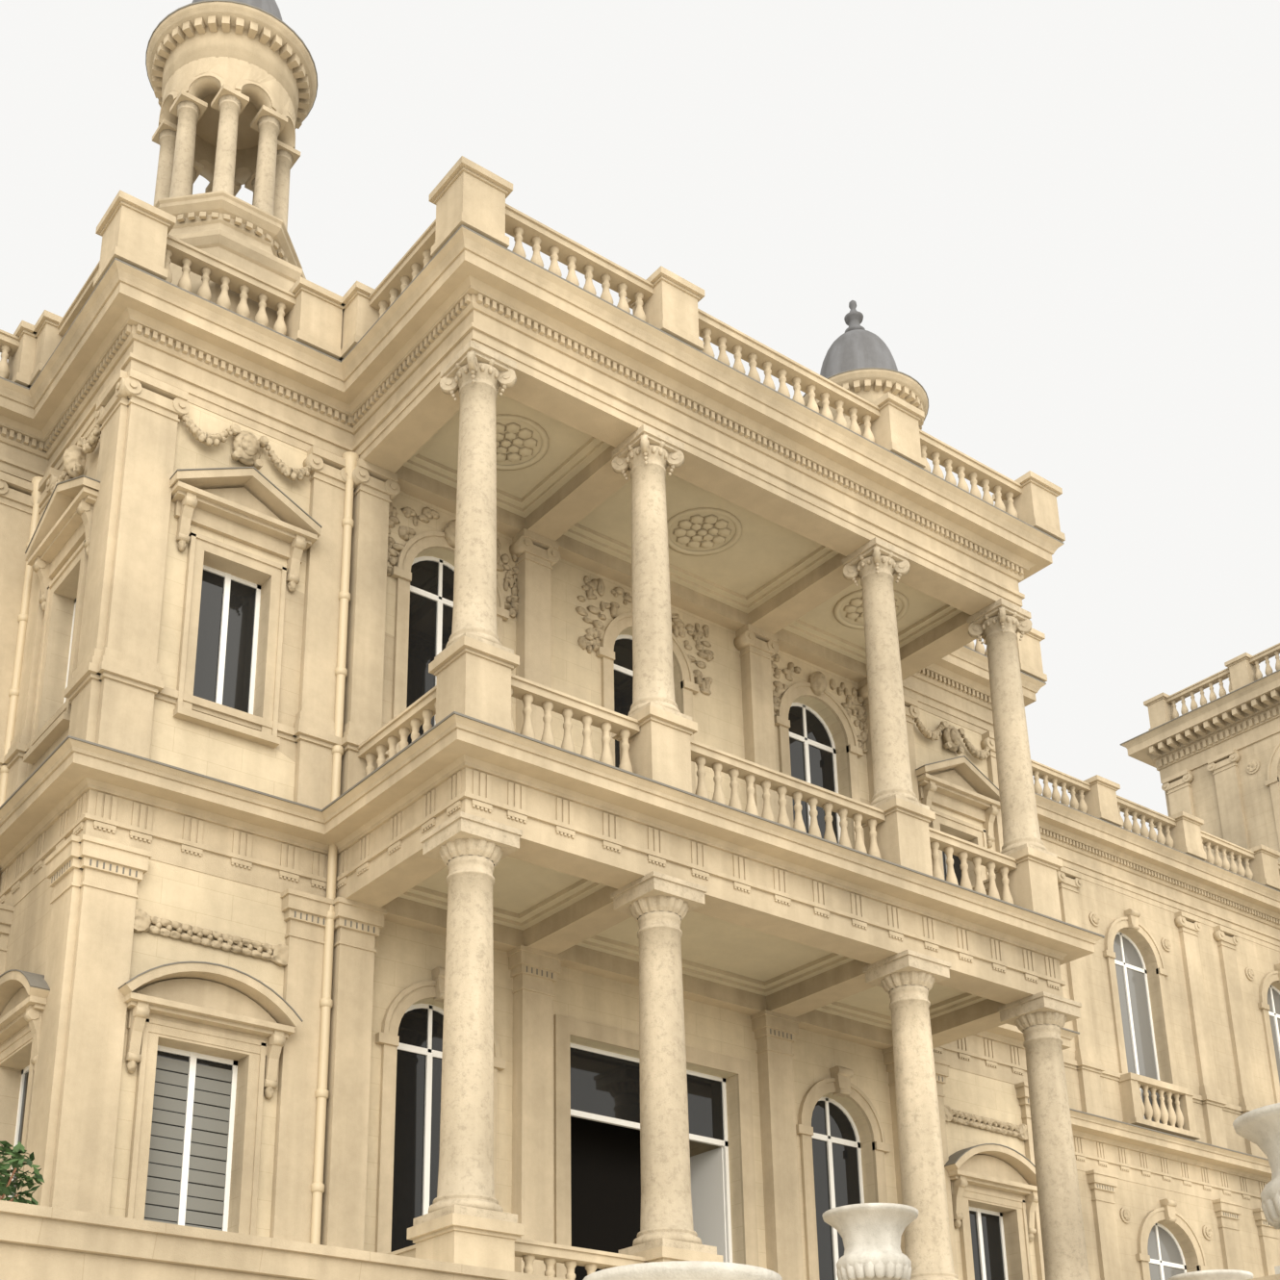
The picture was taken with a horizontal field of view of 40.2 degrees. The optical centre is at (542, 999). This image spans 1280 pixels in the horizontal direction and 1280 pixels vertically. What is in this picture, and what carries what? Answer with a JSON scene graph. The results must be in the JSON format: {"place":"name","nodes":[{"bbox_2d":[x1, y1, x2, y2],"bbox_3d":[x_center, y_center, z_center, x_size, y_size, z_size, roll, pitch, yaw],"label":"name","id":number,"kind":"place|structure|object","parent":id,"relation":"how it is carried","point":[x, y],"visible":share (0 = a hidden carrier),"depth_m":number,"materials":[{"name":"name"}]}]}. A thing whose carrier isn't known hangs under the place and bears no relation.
{"place":"outdoors","nodes":[
{"label":"outdoors","id":0,"kind":"place"},
{"bbox_2d":[0,1200,1279,1279],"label":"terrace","id":1,"kind":"structure","parent":0,"point":[40,1242],"depth_m":17.08,"materials":[{"name":"stone"}]},
{"bbox_2d":[0,402,1279,1279],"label":"walls","id":2,"kind":"structure","parent":1,"relation":"on","point":[404,957],"depth_m":31.47,"materials":[{"name":"stone"}]},
{"bbox_2d":[0,451,358,1244],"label":"pipes","id":3,"kind":"object","parent":2,"relation":"attached to","point":[325,1000],"visible":0.4,"depth_m":28.42,"materials":[{"name":"beige metal"}]},
{"bbox_2d":[11,560,1004,1279],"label":"glass","id":4,"kind":"object","parent":2,"relation":"on","point":[604,1086],"visible":0.3,"depth_m":30.29,"materials":[{"name":"black glass"}]},
{"bbox_2d":[191,0,897,378],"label":"dome roof","id":5,"kind":"structure","parent":2,"relation":"on","point":[856,345],"depth_m":42.84,"materials":[{"name":"grey metal"}]},
{"bbox_2d":[570,1116,690,1279],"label":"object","id":6,"kind":"object","parent":2,"relation":"on","point":[605,1187],"depth_m":30.94,"materials":[{"name":"black"}]},
{"bbox_2d":[0,0,1279,1279],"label":"stone trim","id":7,"kind":"structure","parent":2,"relation":"attached to","point":[139,365],"depth_m":29.20,"materials":[{"name":"beige stone"}]},
{"bbox_2d":[153,94,1090,1279],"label":"columns","id":8,"kind":"structure","parent":7,"relation":"on","point":[469,851],"depth_m":28.16,"materials":[{"name":"stone"}]},
{"bbox_2d":[398,392,986,1030],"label":"ceiling panels","id":9,"kind":"object","parent":7,"relation":"attached to","point":[728,552],"visible":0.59,"depth_m":31.70,"materials":[{"name":"paint"}]},
{"bbox_2d":[0,0,1279,1225],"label":"molding","id":10,"kind":"structure","parent":2,"relation":"attached to","point":[35,979],"depth_m":28.44,"materials":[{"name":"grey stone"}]},
{"bbox_2d":[8,556,1279,1279],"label":"frames","id":11,"kind":"structure","parent":2,"relation":"on","point":[709,1172],"depth_m":31.20,"materials":[{"name":"white paint"}]},
{"bbox_2d":[143,1055,232,1230],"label":"blinds","id":12,"kind":"object","parent":11,"relation":"attached to","point":[177,1146],"visible":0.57,"depth_m":25.26,"materials":[{"name":"grey wood"}]},
{"bbox_2d":[33,413,1256,1242],"bbox_3d":[4.340,-4.776,37.431,52.232,19.708,5.232,15,-25,-35],"label":"carving","id":13,"kind":"object","parent":2,"relation":"attached to","point":[247,446],"visible":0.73,"depth_m":31.64,"materials":[{"name":"stone"}]},
{"bbox_2d":[1113,934,1279,1279],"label":"glass curtain","id":14,"kind":"object","parent":2,"relation":"hanging from","point":[1169,1251],"visible":0.23,"depth_m":46.85,"materials":[{"name":"grey fabric"}]},
{"bbox_2d":[583,1102,1279,1279],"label":"urn planters","id":15,"kind":"object","parent":1,"relation":"on","point":[870,1234],"visible":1,"depth_m":20.36,"materials":[{"name":"stone"}]},
{"bbox_2d":[0,0,1279,841],"label":"sky","id":16,"kind":"structure","parent":0,"point":[1059,219],"materials":[{"name":"white"}]},
{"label":"floors","id":17,"kind":"structure","parent":0,"visible":0},
{"bbox_3d":[3.091,5.561,27.367,24.760,0.720,0.920,14,-24,-33],"label":"potted shrub","id":18,"kind":"object","parent":17,"relation":"on","visible":0},
{"bbox_2d":[0,1167,18,1201],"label":"shrub trunk","id":19,"kind":"object","parent":18,"relation":"in","point":[10,1180],"visible":0.3,"depth_m":21.12,"materials":[{"name":"brown plant"}]},
{"bbox_2d":[0,1140,44,1204],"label":"shrub leaves","id":20,"kind":"object","parent":18,"relation":"on","point":[14,1154],"visible":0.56,"depth_m":21.24,"materials":[{"name":"green plant"}]}
]}

